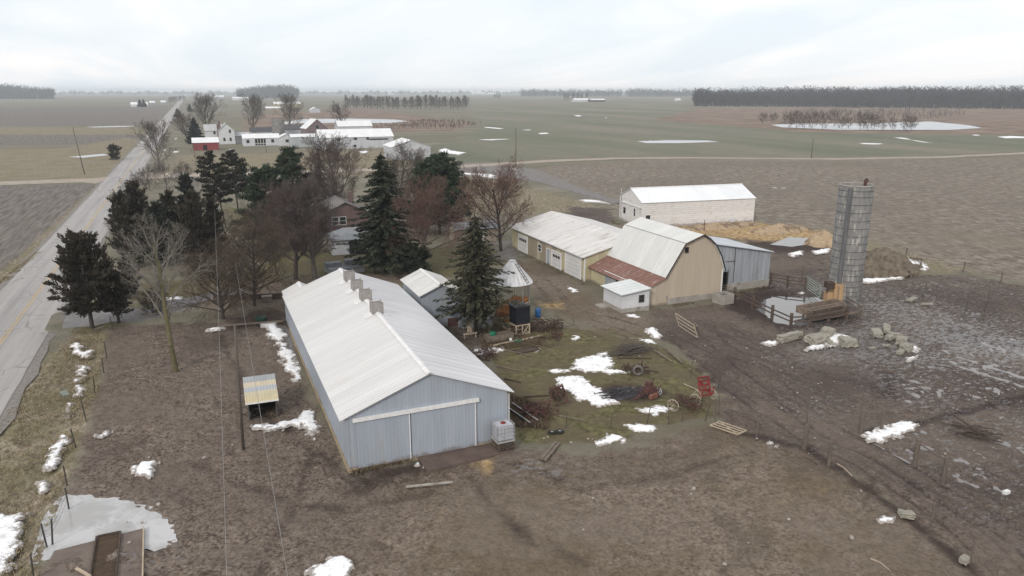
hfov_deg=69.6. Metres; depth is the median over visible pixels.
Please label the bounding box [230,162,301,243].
white pine
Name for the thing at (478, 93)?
distant barn
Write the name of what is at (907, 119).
willow bush
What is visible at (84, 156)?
lake
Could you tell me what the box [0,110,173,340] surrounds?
road line
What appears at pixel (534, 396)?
rail
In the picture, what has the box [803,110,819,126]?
willow bush
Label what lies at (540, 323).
junk heap
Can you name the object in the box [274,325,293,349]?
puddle
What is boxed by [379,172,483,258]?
bare tree
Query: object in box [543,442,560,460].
plank
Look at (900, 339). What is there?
concrete lump
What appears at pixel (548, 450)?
plank
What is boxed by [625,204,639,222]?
sliding door
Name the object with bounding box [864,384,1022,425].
wire fence
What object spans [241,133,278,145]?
cottage
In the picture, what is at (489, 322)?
crate tote
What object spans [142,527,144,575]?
kerb board
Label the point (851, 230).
stave silo
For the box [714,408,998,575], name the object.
wire fence
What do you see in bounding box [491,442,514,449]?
pallet
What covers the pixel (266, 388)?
calf hut
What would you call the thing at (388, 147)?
metal garage
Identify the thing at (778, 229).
bedding pile
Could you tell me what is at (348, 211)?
brick house
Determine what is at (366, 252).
bare tree
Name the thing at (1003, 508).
wire fence
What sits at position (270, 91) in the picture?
woods
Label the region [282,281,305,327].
feed annex
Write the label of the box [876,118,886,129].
willow bush
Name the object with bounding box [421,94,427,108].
windbreak tree
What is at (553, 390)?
spiked harrow
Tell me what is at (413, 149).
sliding door
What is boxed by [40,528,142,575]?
feeding slab
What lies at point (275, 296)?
old board wall
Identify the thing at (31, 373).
road shoulder
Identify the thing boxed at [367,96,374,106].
windbreak tree
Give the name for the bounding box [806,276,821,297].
farm gate
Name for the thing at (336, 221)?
window
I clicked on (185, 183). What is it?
cedar tree
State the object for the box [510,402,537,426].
iron trough
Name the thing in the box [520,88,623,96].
woods
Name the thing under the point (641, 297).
window
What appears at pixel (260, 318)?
green tub
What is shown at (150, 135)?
bare tree
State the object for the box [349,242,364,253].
door
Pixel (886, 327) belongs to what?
concrete lump
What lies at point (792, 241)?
puddle
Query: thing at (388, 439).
sliding door
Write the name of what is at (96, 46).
sky
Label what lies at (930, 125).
lake
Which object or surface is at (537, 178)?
farm drive
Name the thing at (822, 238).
bedding pile
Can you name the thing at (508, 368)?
pole
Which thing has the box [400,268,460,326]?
steel shed
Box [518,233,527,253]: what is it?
overhead door
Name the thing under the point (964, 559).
concrete lump
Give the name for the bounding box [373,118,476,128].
scrub
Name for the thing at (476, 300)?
spruce tree
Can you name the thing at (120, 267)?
cedar tree
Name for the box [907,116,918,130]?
willow bush
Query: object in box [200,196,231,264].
cedar tree
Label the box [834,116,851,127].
willow bush
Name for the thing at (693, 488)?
stones
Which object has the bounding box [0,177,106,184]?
side lane
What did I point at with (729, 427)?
farm gate
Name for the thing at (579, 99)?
distant barn
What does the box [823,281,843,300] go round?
plywood bin
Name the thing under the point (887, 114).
scrub
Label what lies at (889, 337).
concrete lump
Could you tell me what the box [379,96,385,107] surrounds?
windbreak tree
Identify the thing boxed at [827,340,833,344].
concrete lump
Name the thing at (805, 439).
braced posts
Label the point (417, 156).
bare tree
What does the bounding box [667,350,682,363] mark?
log
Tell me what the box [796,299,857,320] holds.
feed bunk
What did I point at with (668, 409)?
wire fence
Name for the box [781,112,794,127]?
willow bush
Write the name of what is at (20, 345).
road
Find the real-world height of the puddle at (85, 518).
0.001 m
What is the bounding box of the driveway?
[51,289,250,333]
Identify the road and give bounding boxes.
[0,94,185,415]
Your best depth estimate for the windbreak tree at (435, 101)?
965.91 m
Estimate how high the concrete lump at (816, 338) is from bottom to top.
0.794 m
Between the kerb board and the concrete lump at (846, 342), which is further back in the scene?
the concrete lump at (846, 342)
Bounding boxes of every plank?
[75,567,91,575]
[406,481,452,487]
[540,441,556,459]
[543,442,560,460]
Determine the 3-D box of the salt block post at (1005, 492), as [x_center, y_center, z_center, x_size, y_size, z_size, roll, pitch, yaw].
[26.312,11.583,39.407,0.360,1.680,0.200,-6,16,-22]
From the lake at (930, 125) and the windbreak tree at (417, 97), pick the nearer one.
the lake at (930, 125)
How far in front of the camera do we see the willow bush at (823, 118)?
438.49 m
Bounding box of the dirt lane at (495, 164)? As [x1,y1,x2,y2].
[459,152,1023,167]
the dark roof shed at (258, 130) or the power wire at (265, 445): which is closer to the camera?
the power wire at (265, 445)
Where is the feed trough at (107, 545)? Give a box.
[89,531,121,575]
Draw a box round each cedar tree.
[104,189,144,264]
[114,179,156,263]
[117,260,141,298]
[142,200,178,266]
[156,187,187,260]
[172,171,204,255]
[172,188,219,265]
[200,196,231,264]
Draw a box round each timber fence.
[733,287,848,326]
[769,272,807,289]
[845,297,863,318]
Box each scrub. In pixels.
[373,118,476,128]
[765,105,964,119]
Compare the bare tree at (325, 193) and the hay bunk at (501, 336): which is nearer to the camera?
the hay bunk at (501, 336)
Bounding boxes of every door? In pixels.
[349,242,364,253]
[356,414,410,467]
[401,149,422,158]
[411,402,475,457]
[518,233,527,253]
[546,248,549,264]
[551,249,561,269]
[565,251,581,279]
[605,275,615,283]
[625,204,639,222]
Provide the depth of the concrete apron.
45.74 m
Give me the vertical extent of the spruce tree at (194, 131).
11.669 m
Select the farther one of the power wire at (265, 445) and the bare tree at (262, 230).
the bare tree at (262, 230)
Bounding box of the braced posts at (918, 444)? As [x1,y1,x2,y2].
[912,439,948,483]
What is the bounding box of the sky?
[0,0,1023,92]
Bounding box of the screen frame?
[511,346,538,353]
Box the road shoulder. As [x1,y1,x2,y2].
[0,101,182,433]
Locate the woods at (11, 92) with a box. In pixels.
[0,83,55,98]
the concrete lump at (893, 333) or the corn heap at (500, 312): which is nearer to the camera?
the concrete lump at (893, 333)
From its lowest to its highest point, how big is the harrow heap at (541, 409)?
1.007 m
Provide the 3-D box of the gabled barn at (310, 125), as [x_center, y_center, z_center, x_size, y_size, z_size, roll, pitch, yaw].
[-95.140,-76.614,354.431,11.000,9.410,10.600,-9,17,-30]
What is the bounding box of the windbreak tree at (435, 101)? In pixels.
[433,95,438,106]
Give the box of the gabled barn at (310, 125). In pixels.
[300,118,327,133]
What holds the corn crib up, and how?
on the ground at (522, 508)
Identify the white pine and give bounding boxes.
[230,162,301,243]
[272,145,312,204]
[404,150,472,233]
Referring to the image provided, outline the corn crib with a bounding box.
[491,259,532,323]
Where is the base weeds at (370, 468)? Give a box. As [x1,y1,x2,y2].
[349,221,767,474]
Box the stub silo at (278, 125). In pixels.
[271,118,284,134]
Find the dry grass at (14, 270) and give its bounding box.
[0,249,107,575]
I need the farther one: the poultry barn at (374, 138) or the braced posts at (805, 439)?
the poultry barn at (374, 138)
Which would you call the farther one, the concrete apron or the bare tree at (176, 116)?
the bare tree at (176, 116)
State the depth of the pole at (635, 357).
62.73 m
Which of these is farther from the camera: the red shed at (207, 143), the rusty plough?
the red shed at (207, 143)
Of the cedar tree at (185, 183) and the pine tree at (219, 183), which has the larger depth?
the pine tree at (219, 183)
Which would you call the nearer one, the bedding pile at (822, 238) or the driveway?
the driveway
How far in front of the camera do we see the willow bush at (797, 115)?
453.30 m
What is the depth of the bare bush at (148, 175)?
166.93 m
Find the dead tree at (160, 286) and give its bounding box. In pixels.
[110,208,221,372]
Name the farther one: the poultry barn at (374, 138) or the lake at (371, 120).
the lake at (371, 120)
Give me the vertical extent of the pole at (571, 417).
0.116 m
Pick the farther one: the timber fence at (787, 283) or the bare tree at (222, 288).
the timber fence at (787, 283)
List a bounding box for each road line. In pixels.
[0,105,177,344]
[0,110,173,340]
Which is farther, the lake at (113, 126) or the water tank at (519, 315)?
the lake at (113, 126)
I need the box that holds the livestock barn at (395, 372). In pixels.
[282,268,513,473]
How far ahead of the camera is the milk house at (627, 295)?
76.43 m
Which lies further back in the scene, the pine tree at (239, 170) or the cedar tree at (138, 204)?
the pine tree at (239, 170)
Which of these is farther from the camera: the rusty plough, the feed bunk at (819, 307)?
the feed bunk at (819, 307)
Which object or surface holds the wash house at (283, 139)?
on the ground at (522, 508)
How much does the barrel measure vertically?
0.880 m
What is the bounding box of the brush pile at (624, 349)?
[607,338,662,356]
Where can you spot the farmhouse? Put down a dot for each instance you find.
(224, 132)
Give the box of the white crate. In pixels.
[261,294,271,302]
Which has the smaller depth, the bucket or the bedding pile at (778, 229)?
the bucket
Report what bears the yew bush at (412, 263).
on the ground at (522, 508)
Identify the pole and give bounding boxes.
[72,127,84,173]
[234,324,244,450]
[494,365,524,371]
[557,415,586,420]
[617,357,651,358]
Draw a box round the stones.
[126,319,1021,565]
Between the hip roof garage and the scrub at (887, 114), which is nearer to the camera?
the hip roof garage
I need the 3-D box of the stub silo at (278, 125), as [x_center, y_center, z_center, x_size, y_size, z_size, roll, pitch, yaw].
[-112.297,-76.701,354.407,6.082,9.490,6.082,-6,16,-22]
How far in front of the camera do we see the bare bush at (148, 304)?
74.84 m
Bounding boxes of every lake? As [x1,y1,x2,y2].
[73,154,105,157]
[98,126,129,126]
[285,119,404,123]
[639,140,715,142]
[774,121,980,129]
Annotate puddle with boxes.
[29,494,176,563]
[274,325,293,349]
[757,296,831,325]
[770,237,807,246]
[872,416,1023,507]
[904,339,1023,409]
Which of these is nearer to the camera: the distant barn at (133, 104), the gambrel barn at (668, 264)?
the gambrel barn at (668, 264)
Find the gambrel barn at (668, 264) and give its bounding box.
[588,217,725,306]
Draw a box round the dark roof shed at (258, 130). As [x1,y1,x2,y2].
[249,127,271,133]
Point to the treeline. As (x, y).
(148, 92)
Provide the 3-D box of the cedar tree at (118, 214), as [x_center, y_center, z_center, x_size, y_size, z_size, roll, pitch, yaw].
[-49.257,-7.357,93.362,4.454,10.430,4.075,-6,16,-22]
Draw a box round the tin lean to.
[708,236,773,290]
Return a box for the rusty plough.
[634,378,661,399]
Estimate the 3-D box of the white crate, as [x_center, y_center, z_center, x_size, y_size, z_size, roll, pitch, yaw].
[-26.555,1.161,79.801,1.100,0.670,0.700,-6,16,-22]
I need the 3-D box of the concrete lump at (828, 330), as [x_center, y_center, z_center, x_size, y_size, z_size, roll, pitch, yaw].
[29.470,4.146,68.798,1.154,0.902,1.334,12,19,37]
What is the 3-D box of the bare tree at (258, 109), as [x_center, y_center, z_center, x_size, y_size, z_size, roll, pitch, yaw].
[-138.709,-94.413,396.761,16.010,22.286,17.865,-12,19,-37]
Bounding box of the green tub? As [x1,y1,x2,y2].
[255,316,266,321]
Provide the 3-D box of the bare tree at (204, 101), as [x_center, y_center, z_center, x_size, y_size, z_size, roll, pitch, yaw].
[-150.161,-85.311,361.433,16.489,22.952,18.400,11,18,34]
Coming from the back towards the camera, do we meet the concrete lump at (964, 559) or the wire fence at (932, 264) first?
the wire fence at (932, 264)
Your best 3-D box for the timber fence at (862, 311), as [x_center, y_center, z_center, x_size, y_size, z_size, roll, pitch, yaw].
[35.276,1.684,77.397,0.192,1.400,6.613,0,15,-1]
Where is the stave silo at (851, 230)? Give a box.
[828,178,874,306]
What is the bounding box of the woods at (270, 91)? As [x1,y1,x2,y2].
[235,84,299,97]
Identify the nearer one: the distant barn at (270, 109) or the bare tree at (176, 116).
the bare tree at (176, 116)
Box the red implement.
[694,375,716,399]
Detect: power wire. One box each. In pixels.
[215,230,226,575]
[234,256,287,575]
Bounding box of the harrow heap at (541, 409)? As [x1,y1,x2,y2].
[520,398,558,419]
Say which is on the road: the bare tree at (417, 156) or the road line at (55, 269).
the road line at (55, 269)
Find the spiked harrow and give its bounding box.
[549,384,568,405]
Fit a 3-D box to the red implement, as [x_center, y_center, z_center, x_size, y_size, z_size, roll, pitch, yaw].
[14.263,7.412,54.135,1.559,1.717,0.930,-5,16,-17]
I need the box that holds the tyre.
[548,430,556,433]
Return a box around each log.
[653,349,672,362]
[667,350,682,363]
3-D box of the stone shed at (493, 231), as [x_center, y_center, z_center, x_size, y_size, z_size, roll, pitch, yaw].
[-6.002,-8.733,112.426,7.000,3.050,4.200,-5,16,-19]
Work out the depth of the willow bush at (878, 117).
439.00 m
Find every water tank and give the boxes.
[508,300,530,334]
[712,291,733,304]
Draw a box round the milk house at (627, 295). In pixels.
[595,279,651,312]
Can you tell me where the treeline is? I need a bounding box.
[39,90,993,94]
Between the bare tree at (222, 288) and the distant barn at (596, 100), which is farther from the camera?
the distant barn at (596, 100)
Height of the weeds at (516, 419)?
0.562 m
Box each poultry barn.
[315,128,393,148]
[334,120,372,128]
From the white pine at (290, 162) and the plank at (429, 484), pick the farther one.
the white pine at (290, 162)
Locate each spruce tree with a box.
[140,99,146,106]
[184,118,204,143]
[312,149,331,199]
[336,152,431,274]
[432,213,521,334]
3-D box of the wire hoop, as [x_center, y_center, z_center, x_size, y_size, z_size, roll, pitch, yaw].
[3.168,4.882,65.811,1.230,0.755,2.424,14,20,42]
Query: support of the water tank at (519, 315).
on the ground at (522, 508)
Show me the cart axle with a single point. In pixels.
(638, 368)
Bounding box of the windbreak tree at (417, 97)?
[414,95,420,106]
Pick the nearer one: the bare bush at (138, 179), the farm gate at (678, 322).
the farm gate at (678, 322)
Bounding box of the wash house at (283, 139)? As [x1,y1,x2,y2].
[277,133,289,145]
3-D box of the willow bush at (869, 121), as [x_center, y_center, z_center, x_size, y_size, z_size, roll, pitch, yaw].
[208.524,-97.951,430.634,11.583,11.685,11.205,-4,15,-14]
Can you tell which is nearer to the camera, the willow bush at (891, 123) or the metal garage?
the metal garage
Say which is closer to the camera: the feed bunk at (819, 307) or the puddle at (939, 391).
the puddle at (939, 391)
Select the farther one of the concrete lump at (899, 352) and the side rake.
the concrete lump at (899, 352)
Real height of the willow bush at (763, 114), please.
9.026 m
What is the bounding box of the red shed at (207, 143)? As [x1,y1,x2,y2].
[191,137,218,150]
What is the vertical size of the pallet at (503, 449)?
0.133 m
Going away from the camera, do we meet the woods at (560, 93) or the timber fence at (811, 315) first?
the timber fence at (811, 315)
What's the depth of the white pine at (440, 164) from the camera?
113.72 m
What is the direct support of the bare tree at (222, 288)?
on the ground at (522, 508)
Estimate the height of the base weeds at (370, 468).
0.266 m
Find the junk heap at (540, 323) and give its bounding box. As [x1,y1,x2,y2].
[530,318,563,331]
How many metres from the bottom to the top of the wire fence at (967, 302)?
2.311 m
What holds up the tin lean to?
on the ground at (522, 508)
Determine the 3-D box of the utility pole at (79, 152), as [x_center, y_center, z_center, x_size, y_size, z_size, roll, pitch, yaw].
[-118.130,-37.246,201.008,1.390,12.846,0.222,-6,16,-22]
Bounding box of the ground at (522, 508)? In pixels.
[0,94,1023,575]
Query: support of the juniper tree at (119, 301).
on the ground at (522, 508)
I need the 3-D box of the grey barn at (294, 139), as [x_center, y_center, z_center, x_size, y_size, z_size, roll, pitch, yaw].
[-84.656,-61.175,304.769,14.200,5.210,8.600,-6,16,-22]
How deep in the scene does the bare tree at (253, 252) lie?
77.10 m
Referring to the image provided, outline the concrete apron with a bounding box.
[418,443,512,472]
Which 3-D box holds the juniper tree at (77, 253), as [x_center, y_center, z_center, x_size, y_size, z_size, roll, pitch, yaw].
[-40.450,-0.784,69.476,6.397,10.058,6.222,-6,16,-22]
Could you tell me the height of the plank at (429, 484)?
0.080 m
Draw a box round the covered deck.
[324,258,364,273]
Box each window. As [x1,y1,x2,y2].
[331,217,338,224]
[339,216,346,224]
[538,244,541,251]
[639,295,644,302]
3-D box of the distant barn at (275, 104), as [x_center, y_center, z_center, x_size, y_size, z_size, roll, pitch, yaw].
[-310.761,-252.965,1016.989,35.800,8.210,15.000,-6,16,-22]
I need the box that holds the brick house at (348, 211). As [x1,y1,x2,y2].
[291,191,368,234]
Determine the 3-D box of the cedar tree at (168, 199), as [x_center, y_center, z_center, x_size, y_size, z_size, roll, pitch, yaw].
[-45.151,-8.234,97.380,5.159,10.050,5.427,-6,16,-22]
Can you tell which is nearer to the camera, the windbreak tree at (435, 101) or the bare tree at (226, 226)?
the bare tree at (226, 226)
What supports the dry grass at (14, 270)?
on the ground at (522, 508)
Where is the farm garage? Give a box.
[508,211,621,280]
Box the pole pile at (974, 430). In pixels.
[940,413,1002,442]
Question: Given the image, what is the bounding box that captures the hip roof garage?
[326,227,372,254]
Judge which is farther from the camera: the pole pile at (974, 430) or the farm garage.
the farm garage
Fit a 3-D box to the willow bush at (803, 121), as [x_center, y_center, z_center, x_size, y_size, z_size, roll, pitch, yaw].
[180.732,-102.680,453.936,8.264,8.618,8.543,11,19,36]
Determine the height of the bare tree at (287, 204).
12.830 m
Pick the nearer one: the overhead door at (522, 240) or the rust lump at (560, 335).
the rust lump at (560, 335)
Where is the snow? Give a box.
[0,115,1023,575]
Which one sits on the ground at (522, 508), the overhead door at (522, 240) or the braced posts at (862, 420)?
the braced posts at (862, 420)
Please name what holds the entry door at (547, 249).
in the farm garage
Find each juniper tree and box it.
[42,228,116,328]
[98,267,133,322]
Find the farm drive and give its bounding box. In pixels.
[465,166,619,202]
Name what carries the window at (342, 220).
in the brick house at (348, 211)
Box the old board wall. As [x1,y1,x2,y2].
[213,293,281,300]
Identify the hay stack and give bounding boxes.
[828,247,923,277]
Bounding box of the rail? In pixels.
[519,395,547,396]
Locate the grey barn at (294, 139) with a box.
[288,133,315,146]
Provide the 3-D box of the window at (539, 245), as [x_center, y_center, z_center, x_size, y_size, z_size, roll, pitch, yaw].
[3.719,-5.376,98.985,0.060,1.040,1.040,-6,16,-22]
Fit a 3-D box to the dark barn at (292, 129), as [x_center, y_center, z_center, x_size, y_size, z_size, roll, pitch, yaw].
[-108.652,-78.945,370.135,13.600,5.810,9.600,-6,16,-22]
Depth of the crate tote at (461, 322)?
70.51 m
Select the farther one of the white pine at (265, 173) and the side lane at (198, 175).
the side lane at (198, 175)
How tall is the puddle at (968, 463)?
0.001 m
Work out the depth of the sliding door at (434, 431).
45.92 m
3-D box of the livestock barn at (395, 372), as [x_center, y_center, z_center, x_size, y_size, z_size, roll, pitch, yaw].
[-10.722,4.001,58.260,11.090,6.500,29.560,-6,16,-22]
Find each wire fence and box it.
[29,316,112,575]
[565,361,720,428]
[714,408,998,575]
[801,248,1023,284]
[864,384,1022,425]
[920,448,1023,518]
[921,282,989,319]
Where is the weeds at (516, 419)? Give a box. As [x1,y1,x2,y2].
[478,257,922,429]
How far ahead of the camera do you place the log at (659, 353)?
63.12 m
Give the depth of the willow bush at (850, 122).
446.00 m
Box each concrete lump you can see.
[776,330,802,342]
[803,332,830,344]
[820,326,835,336]
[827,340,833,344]
[838,337,858,347]
[870,328,883,337]
[882,323,890,333]
[884,334,894,340]
[886,332,902,338]
[895,335,907,344]
[895,349,904,354]
[897,508,915,519]
[899,342,913,352]
[906,297,916,301]
[958,554,969,565]
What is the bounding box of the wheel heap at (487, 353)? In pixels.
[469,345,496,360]
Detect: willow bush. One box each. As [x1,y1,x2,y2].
[759,112,768,122]
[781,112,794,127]
[790,109,807,127]
[798,116,808,126]
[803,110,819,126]
[815,112,831,127]
[826,108,841,124]
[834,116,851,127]
[846,118,854,127]
[852,112,871,128]
[859,111,877,129]
[866,114,882,127]
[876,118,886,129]
[888,117,900,129]
[899,113,917,130]
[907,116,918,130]
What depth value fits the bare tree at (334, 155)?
124.39 m
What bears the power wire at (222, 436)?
attached to the utility pole
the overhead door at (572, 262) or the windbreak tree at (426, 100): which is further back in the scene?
the windbreak tree at (426, 100)
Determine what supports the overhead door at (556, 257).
in the farm garage
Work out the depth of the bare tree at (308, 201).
87.39 m
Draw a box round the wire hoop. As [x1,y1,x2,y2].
[536,335,558,347]
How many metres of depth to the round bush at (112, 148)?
243.70 m
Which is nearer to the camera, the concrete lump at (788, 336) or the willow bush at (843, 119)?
the concrete lump at (788, 336)
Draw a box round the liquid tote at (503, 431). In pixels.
[491,418,514,443]
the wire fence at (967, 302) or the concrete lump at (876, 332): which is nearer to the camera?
the concrete lump at (876, 332)
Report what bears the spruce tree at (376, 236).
on the ground at (522, 508)
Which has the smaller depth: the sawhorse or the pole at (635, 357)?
the pole at (635, 357)
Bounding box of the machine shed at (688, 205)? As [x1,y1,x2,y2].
[619,183,755,225]
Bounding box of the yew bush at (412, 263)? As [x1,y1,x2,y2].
[395,242,433,273]
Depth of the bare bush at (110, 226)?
111.63 m
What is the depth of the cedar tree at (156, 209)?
94.17 m
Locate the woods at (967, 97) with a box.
[691,84,1023,108]
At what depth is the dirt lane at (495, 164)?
249.02 m
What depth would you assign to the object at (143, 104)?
1057.17 m
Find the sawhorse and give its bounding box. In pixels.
[463,321,476,338]
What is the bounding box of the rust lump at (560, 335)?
[553,332,563,337]
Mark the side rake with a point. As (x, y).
(682, 400)
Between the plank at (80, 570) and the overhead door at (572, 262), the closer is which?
the plank at (80, 570)
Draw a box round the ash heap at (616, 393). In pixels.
[594,383,651,399]
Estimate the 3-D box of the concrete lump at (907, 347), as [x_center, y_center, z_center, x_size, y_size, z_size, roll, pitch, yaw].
[34.816,5.215,65.007,1.418,0.704,0.933,-14,21,-43]
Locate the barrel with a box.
[535,308,540,317]
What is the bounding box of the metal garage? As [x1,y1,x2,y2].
[383,138,430,159]
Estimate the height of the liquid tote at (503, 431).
1.190 m
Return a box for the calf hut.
[243,373,278,419]
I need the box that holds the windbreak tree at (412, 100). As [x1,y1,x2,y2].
[409,96,415,108]
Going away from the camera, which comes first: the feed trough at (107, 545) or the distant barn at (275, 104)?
the feed trough at (107, 545)
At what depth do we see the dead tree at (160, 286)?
60.42 m
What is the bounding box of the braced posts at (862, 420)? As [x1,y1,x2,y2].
[858,408,885,434]
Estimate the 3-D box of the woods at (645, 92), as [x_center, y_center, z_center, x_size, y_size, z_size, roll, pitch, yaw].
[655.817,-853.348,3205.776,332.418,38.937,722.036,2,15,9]
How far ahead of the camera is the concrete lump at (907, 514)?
39.31 m
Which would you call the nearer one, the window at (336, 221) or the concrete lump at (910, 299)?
the concrete lump at (910, 299)
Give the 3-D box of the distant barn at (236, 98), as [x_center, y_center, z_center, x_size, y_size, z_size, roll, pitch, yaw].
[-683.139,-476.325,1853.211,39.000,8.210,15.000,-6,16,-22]
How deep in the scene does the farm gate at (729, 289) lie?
80.86 m
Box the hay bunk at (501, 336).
[484,330,513,342]
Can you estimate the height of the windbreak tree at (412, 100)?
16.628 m
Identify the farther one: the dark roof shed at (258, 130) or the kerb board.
the dark roof shed at (258, 130)
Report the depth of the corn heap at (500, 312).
72.86 m
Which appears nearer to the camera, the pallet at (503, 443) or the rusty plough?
the pallet at (503, 443)
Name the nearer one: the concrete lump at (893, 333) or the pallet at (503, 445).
the pallet at (503, 445)
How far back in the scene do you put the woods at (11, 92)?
2161.74 m
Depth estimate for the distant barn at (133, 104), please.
1074.83 m
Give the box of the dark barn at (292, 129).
[285,125,301,134]
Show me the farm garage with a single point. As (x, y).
(575, 246)
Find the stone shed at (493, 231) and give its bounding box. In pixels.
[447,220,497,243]
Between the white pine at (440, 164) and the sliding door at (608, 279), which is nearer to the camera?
the sliding door at (608, 279)
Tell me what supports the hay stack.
on the ground at (522, 508)
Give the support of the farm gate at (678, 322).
on the ground at (522, 508)
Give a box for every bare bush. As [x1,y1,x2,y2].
[103,217,122,235]
[107,186,133,213]
[118,170,150,195]
[136,164,162,190]
[136,288,168,315]
[151,159,180,187]
[171,161,193,182]
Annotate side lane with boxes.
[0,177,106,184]
[137,167,410,178]
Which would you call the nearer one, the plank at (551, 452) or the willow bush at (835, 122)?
the plank at (551, 452)
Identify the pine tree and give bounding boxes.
[194,150,239,227]
[217,149,248,211]
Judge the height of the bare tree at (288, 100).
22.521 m
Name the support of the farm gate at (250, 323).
on the ground at (522, 508)
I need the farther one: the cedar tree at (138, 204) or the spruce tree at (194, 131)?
the spruce tree at (194, 131)
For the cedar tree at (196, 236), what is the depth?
92.44 m
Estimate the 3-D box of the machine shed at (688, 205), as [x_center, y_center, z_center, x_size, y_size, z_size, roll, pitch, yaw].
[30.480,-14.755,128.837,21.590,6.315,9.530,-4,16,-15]
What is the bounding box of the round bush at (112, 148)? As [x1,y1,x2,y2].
[106,143,122,159]
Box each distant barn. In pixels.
[130,102,147,106]
[232,97,248,99]
[265,106,281,111]
[273,102,300,107]
[471,92,485,94]
[572,98,587,101]
[588,99,604,101]
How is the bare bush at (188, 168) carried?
on the ground at (522, 508)
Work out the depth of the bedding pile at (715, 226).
122.92 m
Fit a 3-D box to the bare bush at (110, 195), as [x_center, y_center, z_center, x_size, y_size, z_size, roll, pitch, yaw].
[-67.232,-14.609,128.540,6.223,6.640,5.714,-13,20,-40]
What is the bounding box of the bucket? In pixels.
[489,330,495,335]
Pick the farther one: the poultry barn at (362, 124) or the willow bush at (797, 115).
the willow bush at (797, 115)
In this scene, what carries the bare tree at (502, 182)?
on the ground at (522, 508)
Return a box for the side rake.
[667,393,706,413]
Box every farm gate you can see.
[217,320,282,326]
[675,313,697,337]
[710,421,746,434]
[722,284,736,298]
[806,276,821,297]
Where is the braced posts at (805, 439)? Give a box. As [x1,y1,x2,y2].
[802,424,832,465]
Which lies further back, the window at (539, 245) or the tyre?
the window at (539, 245)
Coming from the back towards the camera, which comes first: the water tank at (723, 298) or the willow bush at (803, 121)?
the willow bush at (803, 121)
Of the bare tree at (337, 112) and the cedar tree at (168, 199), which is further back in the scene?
the bare tree at (337, 112)
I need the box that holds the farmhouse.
[203,121,249,143]
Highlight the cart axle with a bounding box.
[621,360,658,375]
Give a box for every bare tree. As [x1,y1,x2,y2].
[125,117,176,168]
[168,110,198,143]
[170,240,270,320]
[187,91,228,129]
[207,210,308,305]
[210,211,242,249]
[237,91,267,126]
[237,201,289,273]
[238,176,339,279]
[256,174,343,278]
[272,91,303,124]
[296,131,372,202]
[309,164,347,203]
[325,101,350,120]
[358,243,374,273]
[376,138,429,221]
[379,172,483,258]
[449,154,536,250]
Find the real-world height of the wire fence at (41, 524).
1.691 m
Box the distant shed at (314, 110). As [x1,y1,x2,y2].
[309,107,319,112]
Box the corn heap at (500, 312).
[495,295,526,322]
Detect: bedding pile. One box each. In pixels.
[682,222,759,230]
[749,223,807,235]
[804,229,832,248]
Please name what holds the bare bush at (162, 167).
on the ground at (522, 508)
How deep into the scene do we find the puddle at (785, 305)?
78.17 m
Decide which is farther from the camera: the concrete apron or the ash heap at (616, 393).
the ash heap at (616, 393)
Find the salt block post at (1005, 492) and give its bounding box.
[1002,489,1010,498]
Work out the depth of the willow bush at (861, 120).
430.80 m
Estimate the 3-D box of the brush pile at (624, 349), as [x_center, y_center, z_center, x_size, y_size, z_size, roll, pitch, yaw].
[10.371,5.021,64.313,7.131,1.773,2.970,-7,16,-24]
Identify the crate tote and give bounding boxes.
[458,315,472,329]
[478,317,491,328]
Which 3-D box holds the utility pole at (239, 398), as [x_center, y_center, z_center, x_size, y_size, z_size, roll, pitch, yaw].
[-17.058,6.372,46.047,0.417,8.528,0.194,-6,16,-22]
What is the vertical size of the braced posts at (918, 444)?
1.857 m
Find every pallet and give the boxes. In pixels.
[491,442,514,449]
[492,439,514,445]
[492,441,514,447]
[492,445,515,451]
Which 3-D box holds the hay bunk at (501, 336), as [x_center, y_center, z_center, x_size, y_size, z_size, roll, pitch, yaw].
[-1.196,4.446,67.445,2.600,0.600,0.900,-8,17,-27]
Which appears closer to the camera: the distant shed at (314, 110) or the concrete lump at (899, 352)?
the concrete lump at (899, 352)
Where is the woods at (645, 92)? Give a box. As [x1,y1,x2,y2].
[624,88,695,96]

